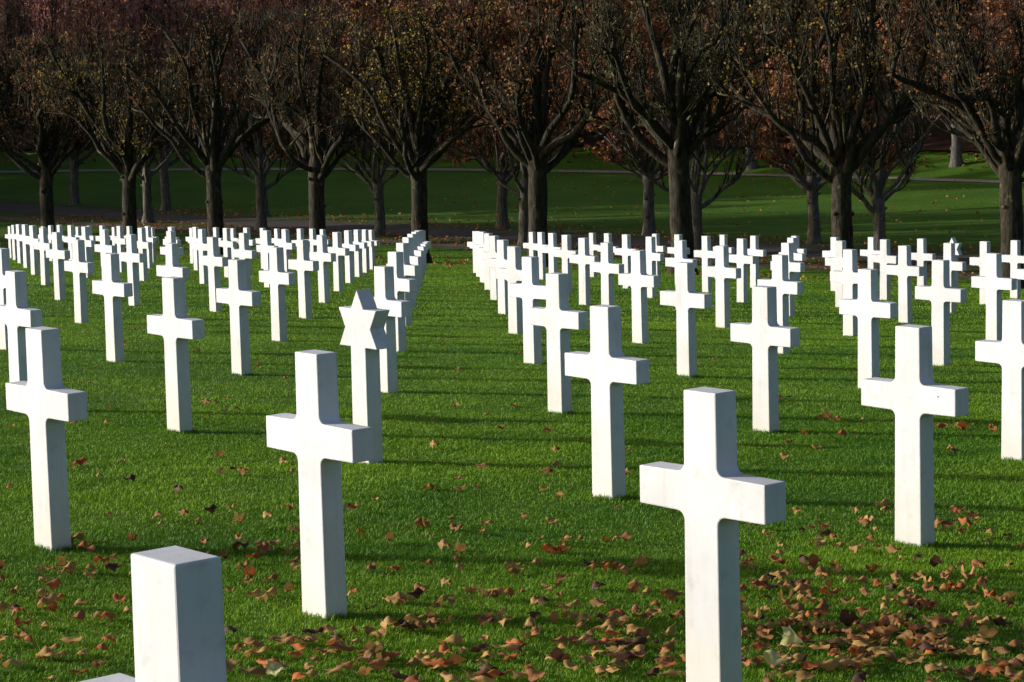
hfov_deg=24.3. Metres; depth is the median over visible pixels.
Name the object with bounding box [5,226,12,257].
headstone cross
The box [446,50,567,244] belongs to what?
tree
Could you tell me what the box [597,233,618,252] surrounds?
headstone cross
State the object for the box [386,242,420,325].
headstone cross
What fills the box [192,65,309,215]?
tree
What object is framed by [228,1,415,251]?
tree
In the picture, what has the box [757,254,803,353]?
headstone cross
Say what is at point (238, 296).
headstone cross
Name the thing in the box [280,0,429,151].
tree
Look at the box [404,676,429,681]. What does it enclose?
fallen leaf
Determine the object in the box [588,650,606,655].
fallen leaf
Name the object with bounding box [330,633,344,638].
fallen leaf
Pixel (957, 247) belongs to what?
headstone star
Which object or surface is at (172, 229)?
headstone cross
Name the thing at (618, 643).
fallen leaf
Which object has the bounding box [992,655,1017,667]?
fallen leaf
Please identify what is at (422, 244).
headstone cross
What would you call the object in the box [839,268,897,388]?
headstone cross
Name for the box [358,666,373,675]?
fallen leaf
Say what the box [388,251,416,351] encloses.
headstone cross
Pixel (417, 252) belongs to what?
headstone cross
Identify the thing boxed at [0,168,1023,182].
road
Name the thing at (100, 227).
headstone cross
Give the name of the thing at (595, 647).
fallen leaf
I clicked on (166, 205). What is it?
tree
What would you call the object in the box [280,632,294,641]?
fallen leaf
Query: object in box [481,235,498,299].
headstone cross
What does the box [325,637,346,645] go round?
fallen leaf
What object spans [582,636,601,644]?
fallen leaf
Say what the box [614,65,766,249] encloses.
tree
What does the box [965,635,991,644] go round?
fallen leaf
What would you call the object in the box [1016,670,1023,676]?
fallen leaf
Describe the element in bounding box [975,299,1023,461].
headstone cross
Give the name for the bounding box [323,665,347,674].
fallen leaf
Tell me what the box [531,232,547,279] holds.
headstone cross
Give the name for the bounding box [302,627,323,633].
fallen leaf
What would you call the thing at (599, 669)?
fallen leaf
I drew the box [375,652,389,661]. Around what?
fallen leaf
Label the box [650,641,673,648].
fallen leaf
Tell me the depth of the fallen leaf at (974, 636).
8.37 m
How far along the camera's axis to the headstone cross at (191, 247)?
65.77 m
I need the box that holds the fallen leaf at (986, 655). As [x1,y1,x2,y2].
[982,647,991,662]
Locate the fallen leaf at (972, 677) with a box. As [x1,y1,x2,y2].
[965,676,979,680]
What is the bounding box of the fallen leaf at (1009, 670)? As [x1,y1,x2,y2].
[1005,666,1017,674]
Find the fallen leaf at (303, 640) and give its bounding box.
[294,637,314,642]
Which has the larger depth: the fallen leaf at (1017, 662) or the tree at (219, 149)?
the tree at (219, 149)
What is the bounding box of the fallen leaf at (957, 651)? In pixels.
[944,649,962,655]
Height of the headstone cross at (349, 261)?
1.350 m
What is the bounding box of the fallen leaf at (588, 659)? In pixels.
[579,656,595,662]
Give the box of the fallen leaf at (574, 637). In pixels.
[567,629,581,646]
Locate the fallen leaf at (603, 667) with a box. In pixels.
[592,665,619,671]
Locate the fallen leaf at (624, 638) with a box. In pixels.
[619,631,635,645]
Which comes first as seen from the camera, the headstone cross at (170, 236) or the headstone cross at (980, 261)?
the headstone cross at (980, 261)
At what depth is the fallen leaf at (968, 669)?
7.84 m
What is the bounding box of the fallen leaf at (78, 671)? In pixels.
[70,668,88,673]
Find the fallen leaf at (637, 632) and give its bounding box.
[630,628,640,635]
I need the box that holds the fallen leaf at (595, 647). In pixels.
[591,645,598,652]
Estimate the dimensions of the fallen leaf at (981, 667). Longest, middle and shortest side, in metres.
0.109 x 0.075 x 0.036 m
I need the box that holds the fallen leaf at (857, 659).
[851,653,865,660]
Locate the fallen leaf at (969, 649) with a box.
[962,644,978,654]
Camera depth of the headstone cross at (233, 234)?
64.16 m
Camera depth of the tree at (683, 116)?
57.10 m
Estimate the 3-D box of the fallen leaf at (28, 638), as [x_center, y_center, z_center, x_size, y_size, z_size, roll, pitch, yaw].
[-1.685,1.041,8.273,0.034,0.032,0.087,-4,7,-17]
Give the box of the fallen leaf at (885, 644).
[870,639,888,646]
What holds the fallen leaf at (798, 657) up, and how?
on the lawn at (566, 197)
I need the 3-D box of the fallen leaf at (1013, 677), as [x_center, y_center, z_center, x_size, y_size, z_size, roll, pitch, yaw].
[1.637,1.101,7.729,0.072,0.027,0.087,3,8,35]
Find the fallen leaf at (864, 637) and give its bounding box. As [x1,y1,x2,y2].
[855,634,868,639]
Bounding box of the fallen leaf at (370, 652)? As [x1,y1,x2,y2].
[356,648,375,664]
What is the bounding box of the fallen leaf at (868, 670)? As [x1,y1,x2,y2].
[857,667,870,674]
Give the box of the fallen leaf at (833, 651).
[827,648,842,655]
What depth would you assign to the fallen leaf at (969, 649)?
8.13 m
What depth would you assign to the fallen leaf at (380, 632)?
8.36 m
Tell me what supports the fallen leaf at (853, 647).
on the lawn at (566, 197)
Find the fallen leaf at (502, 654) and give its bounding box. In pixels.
[497,652,510,656]
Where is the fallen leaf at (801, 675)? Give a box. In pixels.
[795,669,817,681]
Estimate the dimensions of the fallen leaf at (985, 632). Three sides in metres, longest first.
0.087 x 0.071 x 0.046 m
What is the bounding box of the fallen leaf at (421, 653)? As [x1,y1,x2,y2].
[416,649,425,655]
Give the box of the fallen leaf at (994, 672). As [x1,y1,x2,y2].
[985,667,1004,676]
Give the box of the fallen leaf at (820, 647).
[806,642,829,649]
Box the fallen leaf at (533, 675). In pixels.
[525,669,544,681]
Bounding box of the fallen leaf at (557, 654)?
[550,647,571,661]
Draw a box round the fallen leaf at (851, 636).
[841,633,860,639]
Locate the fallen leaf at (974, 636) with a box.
[967,633,980,640]
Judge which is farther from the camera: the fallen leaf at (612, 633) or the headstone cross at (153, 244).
the headstone cross at (153, 244)
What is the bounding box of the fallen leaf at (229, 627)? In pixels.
[224,625,239,632]
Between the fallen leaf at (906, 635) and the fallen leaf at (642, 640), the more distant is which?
the fallen leaf at (906, 635)
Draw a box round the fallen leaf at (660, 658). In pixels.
[655,653,672,662]
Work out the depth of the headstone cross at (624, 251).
43.51 m
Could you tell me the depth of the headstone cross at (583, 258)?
35.25 m
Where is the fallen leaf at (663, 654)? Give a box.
[654,653,669,656]
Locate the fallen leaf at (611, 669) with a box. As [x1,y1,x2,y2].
[606,667,620,672]
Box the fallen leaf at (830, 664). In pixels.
[814,659,843,670]
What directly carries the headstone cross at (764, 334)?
on the lawn at (566, 197)
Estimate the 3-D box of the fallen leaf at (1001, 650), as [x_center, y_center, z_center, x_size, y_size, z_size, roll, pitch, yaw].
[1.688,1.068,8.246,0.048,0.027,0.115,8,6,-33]
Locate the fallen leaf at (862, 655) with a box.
[850,653,869,658]
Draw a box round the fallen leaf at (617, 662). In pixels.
[603,659,624,667]
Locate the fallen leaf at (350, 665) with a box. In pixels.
[335,656,357,670]
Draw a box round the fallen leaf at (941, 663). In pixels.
[934,660,946,665]
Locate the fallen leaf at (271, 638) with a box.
[269,636,279,641]
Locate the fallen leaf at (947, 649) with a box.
[939,640,954,652]
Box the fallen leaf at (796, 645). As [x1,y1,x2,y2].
[789,643,806,649]
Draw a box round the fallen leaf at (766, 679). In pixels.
[763,676,774,681]
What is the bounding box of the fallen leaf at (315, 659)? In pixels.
[309,654,319,662]
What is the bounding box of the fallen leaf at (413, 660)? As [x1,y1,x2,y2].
[406,657,418,665]
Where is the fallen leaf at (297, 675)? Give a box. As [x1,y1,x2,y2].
[286,672,307,679]
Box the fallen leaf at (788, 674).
[765,668,797,678]
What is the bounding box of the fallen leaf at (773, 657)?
[763,649,790,665]
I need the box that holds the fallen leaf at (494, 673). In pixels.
[486,669,506,677]
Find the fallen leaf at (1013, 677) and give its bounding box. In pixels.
[1004,673,1023,681]
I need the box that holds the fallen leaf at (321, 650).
[314,648,326,653]
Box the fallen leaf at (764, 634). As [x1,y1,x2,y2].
[757,628,773,638]
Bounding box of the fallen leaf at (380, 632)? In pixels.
[369,627,386,637]
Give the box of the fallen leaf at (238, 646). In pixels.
[233,643,241,650]
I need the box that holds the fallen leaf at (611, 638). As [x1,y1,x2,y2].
[603,636,620,640]
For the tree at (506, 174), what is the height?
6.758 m
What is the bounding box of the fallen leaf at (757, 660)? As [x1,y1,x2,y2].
[750,652,763,665]
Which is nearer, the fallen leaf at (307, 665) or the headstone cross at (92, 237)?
the fallen leaf at (307, 665)
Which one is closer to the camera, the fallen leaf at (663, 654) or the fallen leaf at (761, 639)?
the fallen leaf at (663, 654)
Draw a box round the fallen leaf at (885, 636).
[879,632,889,640]
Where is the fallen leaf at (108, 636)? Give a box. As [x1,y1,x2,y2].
[98,632,115,642]
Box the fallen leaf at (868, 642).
[854,638,877,644]
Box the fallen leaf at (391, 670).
[386,668,398,676]
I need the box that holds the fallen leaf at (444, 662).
[424,658,453,667]
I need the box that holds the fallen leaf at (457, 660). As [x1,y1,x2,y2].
[448,654,466,665]
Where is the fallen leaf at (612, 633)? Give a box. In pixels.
[604,630,619,636]
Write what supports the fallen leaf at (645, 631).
on the lawn at (566, 197)
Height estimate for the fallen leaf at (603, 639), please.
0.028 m
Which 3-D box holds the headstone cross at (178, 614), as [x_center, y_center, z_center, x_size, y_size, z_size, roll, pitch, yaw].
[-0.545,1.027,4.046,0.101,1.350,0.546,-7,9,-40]
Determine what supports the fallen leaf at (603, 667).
on the lawn at (566, 197)
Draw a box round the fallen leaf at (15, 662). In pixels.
[1,657,29,667]
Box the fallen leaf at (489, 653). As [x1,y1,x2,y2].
[480,650,495,658]
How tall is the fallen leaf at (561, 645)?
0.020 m
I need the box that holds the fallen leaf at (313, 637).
[301,633,319,643]
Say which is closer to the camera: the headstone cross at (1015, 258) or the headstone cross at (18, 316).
the headstone cross at (18, 316)
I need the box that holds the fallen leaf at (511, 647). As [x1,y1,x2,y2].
[491,643,518,651]
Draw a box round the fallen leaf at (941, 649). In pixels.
[934,644,946,651]
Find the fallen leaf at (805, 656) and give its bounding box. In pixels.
[791,653,816,660]
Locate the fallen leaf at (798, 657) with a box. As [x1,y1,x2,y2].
[781,653,803,663]
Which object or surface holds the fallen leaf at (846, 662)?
on the lawn at (566, 197)
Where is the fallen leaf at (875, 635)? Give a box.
[868,633,882,638]
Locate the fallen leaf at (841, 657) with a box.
[835,650,847,659]
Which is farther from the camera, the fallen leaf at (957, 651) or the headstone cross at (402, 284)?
the headstone cross at (402, 284)
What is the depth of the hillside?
145.91 m
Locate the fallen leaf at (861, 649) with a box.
[857,646,874,657]
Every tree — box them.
[0,32,114,241]
[0,46,33,129]
[7,59,132,205]
[30,27,219,250]
[88,52,214,210]
[94,64,188,222]
[105,3,312,254]
[182,61,321,229]
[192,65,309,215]
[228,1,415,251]
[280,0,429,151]
[302,65,447,236]
[305,0,511,262]
[357,1,512,159]
[417,0,641,267]
[437,49,583,227]
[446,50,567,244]
[468,0,617,148]
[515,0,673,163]
[545,0,807,274]
[560,43,740,235]
[584,0,746,111]
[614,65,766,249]
[664,0,849,169]
[705,0,967,280]
[711,42,900,243]
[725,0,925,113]
[799,53,951,265]
[802,0,934,149]
[866,0,1023,167]
[873,0,1023,288]
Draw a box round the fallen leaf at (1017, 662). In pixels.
[1008,655,1023,666]
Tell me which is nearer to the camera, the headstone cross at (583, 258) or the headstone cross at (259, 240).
the headstone cross at (583, 258)
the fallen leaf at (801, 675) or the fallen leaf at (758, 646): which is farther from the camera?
the fallen leaf at (758, 646)
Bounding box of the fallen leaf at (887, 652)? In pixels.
[875,647,895,656]
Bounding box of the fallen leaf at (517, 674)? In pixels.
[506,669,525,679]
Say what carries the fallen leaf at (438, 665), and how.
on the lawn at (566, 197)
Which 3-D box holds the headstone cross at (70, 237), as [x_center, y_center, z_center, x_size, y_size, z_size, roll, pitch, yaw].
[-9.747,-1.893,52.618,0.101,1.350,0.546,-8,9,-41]
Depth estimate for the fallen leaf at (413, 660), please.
7.94 m
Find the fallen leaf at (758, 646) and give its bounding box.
[749,642,771,651]
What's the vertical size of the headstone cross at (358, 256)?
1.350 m
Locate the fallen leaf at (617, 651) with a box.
[601,647,624,654]
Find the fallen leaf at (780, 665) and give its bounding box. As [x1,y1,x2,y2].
[770,663,785,671]
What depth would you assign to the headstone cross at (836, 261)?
35.52 m
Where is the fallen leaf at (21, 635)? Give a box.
[14,631,26,638]
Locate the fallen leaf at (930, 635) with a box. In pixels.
[913,632,947,640]
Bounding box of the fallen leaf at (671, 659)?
[658,656,676,663]
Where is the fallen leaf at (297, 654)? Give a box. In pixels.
[287,651,303,657]
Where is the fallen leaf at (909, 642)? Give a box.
[905,638,922,649]
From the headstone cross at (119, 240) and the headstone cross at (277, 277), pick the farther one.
the headstone cross at (119, 240)
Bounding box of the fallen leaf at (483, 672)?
[472,670,507,678]
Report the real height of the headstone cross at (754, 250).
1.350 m
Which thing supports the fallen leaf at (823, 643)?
on the lawn at (566, 197)
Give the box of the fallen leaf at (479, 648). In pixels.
[469,643,486,652]
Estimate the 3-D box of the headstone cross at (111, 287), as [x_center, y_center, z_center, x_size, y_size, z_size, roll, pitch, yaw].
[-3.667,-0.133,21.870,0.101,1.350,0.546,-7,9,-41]
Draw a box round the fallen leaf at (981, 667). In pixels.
[974,662,999,673]
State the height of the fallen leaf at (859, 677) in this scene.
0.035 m
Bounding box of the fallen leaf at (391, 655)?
[376,651,406,658]
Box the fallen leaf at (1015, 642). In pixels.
[1000,639,1022,647]
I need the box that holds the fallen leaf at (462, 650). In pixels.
[457,646,465,654]
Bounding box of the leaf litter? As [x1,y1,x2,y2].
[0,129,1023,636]
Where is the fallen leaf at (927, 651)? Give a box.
[923,649,939,657]
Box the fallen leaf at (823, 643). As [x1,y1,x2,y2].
[816,636,831,645]
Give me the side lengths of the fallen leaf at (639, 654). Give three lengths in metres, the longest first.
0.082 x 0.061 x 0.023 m
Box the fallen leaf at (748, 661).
[741,652,753,665]
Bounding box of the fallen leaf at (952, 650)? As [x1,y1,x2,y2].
[947,647,963,657]
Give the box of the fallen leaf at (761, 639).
[754,637,766,642]
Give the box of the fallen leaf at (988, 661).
[977,659,990,664]
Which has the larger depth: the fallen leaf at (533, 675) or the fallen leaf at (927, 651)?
the fallen leaf at (927, 651)
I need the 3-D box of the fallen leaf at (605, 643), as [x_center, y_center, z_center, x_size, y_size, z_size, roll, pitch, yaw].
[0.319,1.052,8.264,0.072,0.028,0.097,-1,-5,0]
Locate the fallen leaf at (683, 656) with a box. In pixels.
[680,654,685,661]
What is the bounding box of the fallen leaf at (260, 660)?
[255,657,291,667]
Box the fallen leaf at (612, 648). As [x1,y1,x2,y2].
[605,645,617,651]
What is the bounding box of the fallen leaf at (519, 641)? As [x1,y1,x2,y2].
[506,638,530,646]
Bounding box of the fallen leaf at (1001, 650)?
[987,640,1011,653]
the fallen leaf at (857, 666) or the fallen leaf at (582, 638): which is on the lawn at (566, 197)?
the fallen leaf at (582, 638)
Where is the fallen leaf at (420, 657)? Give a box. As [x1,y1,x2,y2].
[414,653,431,660]
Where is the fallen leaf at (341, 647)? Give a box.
[328,641,353,650]
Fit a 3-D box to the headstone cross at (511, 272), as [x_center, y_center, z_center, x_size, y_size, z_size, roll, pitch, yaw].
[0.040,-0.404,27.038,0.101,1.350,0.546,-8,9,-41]
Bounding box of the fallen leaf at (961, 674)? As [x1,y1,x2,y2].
[954,672,968,677]
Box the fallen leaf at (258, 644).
[235,640,263,647]
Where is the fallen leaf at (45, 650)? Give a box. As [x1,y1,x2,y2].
[35,642,53,658]
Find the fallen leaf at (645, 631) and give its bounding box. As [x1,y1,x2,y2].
[620,627,649,636]
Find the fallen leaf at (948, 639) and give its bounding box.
[939,637,953,643]
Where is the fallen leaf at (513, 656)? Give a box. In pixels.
[503,653,519,660]
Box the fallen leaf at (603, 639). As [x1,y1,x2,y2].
[601,634,611,641]
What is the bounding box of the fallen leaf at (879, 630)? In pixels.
[874,626,891,634]
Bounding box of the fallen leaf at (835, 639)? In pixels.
[816,637,847,646]
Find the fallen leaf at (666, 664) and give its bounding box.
[658,660,677,666]
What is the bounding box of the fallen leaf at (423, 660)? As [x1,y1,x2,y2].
[420,658,435,665]
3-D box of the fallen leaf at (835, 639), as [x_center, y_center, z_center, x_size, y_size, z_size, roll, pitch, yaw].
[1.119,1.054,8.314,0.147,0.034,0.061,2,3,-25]
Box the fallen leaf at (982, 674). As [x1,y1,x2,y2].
[975,672,987,676]
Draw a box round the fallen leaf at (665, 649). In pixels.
[657,647,671,653]
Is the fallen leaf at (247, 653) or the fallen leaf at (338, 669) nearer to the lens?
the fallen leaf at (338, 669)
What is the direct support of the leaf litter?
on the lawn at (566, 197)
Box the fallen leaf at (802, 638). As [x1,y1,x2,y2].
[797,632,811,641]
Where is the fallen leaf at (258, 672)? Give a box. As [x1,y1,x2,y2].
[232,665,266,677]
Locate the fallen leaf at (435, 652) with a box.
[429,649,441,656]
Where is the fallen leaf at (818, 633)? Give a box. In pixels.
[812,626,825,634]
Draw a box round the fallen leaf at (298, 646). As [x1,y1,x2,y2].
[289,637,305,650]
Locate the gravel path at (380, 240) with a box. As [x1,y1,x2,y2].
[0,216,977,277]
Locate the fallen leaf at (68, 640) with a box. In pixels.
[59,635,82,643]
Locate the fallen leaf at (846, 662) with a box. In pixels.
[839,659,863,669]
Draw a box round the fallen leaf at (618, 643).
[613,640,627,645]
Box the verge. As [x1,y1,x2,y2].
[0,199,1023,279]
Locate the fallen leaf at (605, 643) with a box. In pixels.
[593,640,612,645]
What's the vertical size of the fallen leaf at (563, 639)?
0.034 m
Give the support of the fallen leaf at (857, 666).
on the fallen leaf at (846, 662)
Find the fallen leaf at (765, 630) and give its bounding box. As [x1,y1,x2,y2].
[754,628,771,635]
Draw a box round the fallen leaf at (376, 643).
[373,640,389,646]
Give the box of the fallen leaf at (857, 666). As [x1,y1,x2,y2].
[843,662,861,669]
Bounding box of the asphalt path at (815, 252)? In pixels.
[0,203,1023,267]
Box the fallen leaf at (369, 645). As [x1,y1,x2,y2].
[364,640,383,653]
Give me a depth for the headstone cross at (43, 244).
41.18 m
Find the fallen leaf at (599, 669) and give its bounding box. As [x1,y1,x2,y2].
[594,667,605,673]
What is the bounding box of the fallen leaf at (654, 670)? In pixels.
[646,665,659,676]
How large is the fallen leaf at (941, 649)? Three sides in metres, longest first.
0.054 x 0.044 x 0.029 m
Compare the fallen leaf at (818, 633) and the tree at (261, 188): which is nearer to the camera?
the fallen leaf at (818, 633)
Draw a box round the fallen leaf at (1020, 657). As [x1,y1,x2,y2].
[1007,654,1023,660]
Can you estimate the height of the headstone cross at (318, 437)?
1.350 m
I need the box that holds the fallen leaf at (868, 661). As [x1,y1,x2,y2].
[860,656,873,665]
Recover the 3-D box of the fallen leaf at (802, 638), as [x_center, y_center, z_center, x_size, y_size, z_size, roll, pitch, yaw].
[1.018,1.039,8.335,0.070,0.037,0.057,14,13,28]
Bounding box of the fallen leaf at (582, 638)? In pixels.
[572,635,587,640]
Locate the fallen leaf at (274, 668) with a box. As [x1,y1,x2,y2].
[262,660,285,675]
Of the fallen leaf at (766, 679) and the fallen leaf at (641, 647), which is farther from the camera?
the fallen leaf at (641, 647)
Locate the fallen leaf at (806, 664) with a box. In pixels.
[796,660,820,669]
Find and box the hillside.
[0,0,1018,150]
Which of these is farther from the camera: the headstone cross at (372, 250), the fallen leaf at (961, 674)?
the headstone cross at (372, 250)
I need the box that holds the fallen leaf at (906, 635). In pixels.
[896,630,913,640]
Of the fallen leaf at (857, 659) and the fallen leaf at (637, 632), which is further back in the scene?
the fallen leaf at (637, 632)
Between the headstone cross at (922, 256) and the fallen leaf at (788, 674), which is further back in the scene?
the headstone cross at (922, 256)
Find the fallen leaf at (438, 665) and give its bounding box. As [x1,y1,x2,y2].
[427,664,442,669]
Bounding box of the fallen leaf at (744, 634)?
[742,630,754,637]
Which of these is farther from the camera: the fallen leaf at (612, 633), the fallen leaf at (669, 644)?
the fallen leaf at (612, 633)
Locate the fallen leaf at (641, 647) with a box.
[627,644,644,651]
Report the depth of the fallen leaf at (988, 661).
8.00 m
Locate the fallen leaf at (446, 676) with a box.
[440,671,466,681]
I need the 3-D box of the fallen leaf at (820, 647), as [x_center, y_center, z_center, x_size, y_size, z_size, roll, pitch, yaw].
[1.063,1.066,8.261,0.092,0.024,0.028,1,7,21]
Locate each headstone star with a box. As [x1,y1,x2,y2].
[339,289,390,463]
[950,237,961,287]
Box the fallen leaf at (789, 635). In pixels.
[776,625,802,650]
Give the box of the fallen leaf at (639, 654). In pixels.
[624,650,646,656]
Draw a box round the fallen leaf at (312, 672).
[304,668,317,676]
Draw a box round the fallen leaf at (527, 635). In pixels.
[517,632,538,639]
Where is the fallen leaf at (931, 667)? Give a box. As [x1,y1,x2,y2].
[925,663,941,672]
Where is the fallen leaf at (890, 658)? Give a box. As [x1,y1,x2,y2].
[882,653,905,661]
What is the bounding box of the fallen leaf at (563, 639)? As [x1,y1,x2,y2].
[550,634,569,643]
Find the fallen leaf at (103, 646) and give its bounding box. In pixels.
[95,640,108,650]
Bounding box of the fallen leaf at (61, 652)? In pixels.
[52,651,67,656]
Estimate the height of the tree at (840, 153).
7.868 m
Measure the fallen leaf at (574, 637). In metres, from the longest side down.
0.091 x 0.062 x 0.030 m
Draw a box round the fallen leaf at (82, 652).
[71,650,86,656]
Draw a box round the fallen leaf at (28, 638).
[23,634,32,642]
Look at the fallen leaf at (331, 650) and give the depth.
8.10 m
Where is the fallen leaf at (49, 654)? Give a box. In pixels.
[35,652,56,660]
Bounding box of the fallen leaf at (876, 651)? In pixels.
[866,643,885,657]
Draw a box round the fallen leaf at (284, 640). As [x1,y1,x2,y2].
[275,635,296,643]
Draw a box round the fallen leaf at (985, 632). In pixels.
[977,625,997,637]
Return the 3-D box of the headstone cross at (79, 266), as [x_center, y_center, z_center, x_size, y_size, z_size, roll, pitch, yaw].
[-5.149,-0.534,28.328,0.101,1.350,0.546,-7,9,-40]
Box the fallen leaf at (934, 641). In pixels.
[931,638,939,643]
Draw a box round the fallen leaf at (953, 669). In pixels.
[944,665,959,672]
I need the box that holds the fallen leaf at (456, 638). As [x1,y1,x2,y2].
[427,634,462,644]
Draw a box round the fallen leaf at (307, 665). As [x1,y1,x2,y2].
[304,662,313,668]
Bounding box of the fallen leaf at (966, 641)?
[963,637,974,643]
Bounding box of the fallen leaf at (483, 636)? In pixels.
[477,634,488,639]
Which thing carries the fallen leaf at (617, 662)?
on the lawn at (566, 197)
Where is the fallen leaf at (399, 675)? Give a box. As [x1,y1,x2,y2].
[391,671,424,679]
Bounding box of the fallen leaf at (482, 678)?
[461,668,494,681]
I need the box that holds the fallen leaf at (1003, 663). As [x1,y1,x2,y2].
[995,659,1008,666]
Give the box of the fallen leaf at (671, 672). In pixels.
[651,669,679,676]
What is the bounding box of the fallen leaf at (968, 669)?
[952,665,975,674]
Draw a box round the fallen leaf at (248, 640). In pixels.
[236,637,263,645]
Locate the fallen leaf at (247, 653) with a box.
[243,646,269,656]
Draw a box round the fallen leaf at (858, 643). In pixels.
[843,639,869,646]
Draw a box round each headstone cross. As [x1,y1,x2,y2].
[0,248,10,349]
[0,270,42,381]
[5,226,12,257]
[6,326,87,551]
[8,225,17,259]
[12,224,22,262]
[18,224,30,267]
[25,225,38,274]
[34,228,51,284]
[46,232,69,299]
[48,225,53,260]
[57,225,64,260]
[63,225,79,259]
[64,239,94,323]
[75,227,81,238]
[80,226,94,277]
[80,546,226,681]
[88,226,95,261]
[92,253,132,361]
[94,229,116,279]
[95,225,110,266]
[110,227,116,249]
[112,226,125,272]
[119,234,144,305]
[124,226,132,237]
[137,227,151,280]
[145,226,155,267]
[147,276,204,431]
[151,227,158,261]
[156,243,189,278]
[160,231,183,255]
[163,227,180,245]
[186,228,193,262]
[188,227,198,270]
[192,229,208,283]
[199,237,227,311]
[213,227,222,254]
[216,259,260,375]
[218,228,236,276]
[230,228,238,258]
[232,233,256,289]
[238,228,255,272]
[255,228,265,268]
[256,230,277,286]
[259,247,295,340]
[266,349,372,620]
[271,229,281,245]
[276,229,295,271]
[288,239,318,317]
[291,228,309,246]
[305,229,316,251]
[309,235,335,302]
[320,229,330,244]
[328,232,349,290]
[342,230,358,282]
[353,229,367,276]
[361,229,373,272]
[369,230,379,269]
[374,266,410,392]
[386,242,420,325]
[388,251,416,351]
[402,237,422,307]
[407,234,425,295]
[411,232,427,286]
[414,230,428,279]
[419,230,429,274]
[424,230,430,270]
[467,231,475,272]
[470,231,482,276]
[473,232,486,282]
[477,233,492,289]
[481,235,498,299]
[488,240,508,313]
[496,246,522,333]
[508,256,545,363]
[523,232,537,256]
[528,273,587,414]
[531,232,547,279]
[541,233,561,272]
[554,235,577,293]
[565,304,649,500]
[569,238,598,304]
[589,233,597,276]
[590,242,623,304]
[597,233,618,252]
[615,234,638,288]
[618,250,659,343]
[640,387,785,681]
[646,236,663,297]
[652,234,665,278]
[660,262,711,376]
[665,240,696,271]
[667,234,689,283]
[694,236,714,291]
[704,245,740,327]
[713,235,733,252]
[729,238,756,302]
[730,285,799,433]
[747,235,766,287]
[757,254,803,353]
[770,242,804,316]
[779,237,805,295]
[791,236,806,281]
[822,237,838,290]
[825,240,845,306]
[830,249,857,335]
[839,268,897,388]
[860,237,879,268]
[861,324,967,547]
[871,239,897,299]
[886,245,923,322]
[911,238,935,285]
[915,259,966,365]
[943,243,965,312]
[970,241,990,304]
[971,253,1016,340]
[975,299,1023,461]
[1002,240,1023,298]
[1015,269,1023,279]
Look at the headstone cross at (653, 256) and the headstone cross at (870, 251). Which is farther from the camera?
the headstone cross at (870, 251)
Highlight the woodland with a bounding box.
[0,0,1022,150]
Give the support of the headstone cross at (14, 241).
on the lawn at (566, 197)
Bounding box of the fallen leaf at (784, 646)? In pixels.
[777,644,795,647]
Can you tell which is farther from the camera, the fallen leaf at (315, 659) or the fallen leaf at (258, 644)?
the fallen leaf at (258, 644)
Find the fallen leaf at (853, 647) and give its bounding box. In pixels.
[844,645,858,655]
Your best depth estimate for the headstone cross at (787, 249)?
32.10 m
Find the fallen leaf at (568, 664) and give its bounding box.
[563,659,578,670]
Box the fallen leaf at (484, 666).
[476,663,497,669]
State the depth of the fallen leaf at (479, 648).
8.18 m
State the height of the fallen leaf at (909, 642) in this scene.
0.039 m
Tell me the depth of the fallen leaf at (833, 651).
8.09 m
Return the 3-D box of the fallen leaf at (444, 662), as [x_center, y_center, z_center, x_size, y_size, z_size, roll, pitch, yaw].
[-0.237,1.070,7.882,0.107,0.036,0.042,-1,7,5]
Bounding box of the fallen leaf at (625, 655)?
[607,650,642,661]
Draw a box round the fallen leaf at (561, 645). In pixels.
[555,642,566,648]
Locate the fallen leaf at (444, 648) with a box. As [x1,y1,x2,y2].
[439,644,452,654]
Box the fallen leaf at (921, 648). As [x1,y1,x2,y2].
[914,643,939,654]
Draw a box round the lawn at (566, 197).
[0,115,1023,681]
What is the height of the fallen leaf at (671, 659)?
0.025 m
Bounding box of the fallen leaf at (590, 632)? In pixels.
[582,628,596,636]
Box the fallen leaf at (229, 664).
[226,658,240,671]
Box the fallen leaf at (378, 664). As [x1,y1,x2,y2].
[363,651,386,668]
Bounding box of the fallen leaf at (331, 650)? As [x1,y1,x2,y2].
[323,649,342,655]
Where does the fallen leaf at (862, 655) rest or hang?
on the lawn at (566, 197)
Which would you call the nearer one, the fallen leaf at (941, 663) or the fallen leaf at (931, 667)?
the fallen leaf at (931, 667)
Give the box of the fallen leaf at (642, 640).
[606,636,646,644]
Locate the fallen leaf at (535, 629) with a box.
[531,625,540,634]
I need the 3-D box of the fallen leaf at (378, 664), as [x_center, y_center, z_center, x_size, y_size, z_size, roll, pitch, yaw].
[-0.469,1.065,7.909,0.063,0.030,0.114,0,15,-38]
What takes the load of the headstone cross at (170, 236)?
on the lawn at (566, 197)
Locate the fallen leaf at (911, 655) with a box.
[906,652,923,657]
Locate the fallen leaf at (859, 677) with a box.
[852,672,865,681]
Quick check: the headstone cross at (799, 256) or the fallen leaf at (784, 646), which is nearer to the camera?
the fallen leaf at (784, 646)
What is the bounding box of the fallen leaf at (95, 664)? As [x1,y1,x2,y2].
[92,660,104,667]
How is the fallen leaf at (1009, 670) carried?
on the lawn at (566, 197)
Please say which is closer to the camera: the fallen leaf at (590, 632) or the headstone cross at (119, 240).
the fallen leaf at (590, 632)
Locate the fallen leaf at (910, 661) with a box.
[901,656,926,664]
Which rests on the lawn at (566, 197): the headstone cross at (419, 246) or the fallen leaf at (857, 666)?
the headstone cross at (419, 246)
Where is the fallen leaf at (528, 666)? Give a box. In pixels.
[523,664,532,667]
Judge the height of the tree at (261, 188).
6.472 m
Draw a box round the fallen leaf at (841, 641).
[828,639,845,645]
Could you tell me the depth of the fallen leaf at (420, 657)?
8.00 m

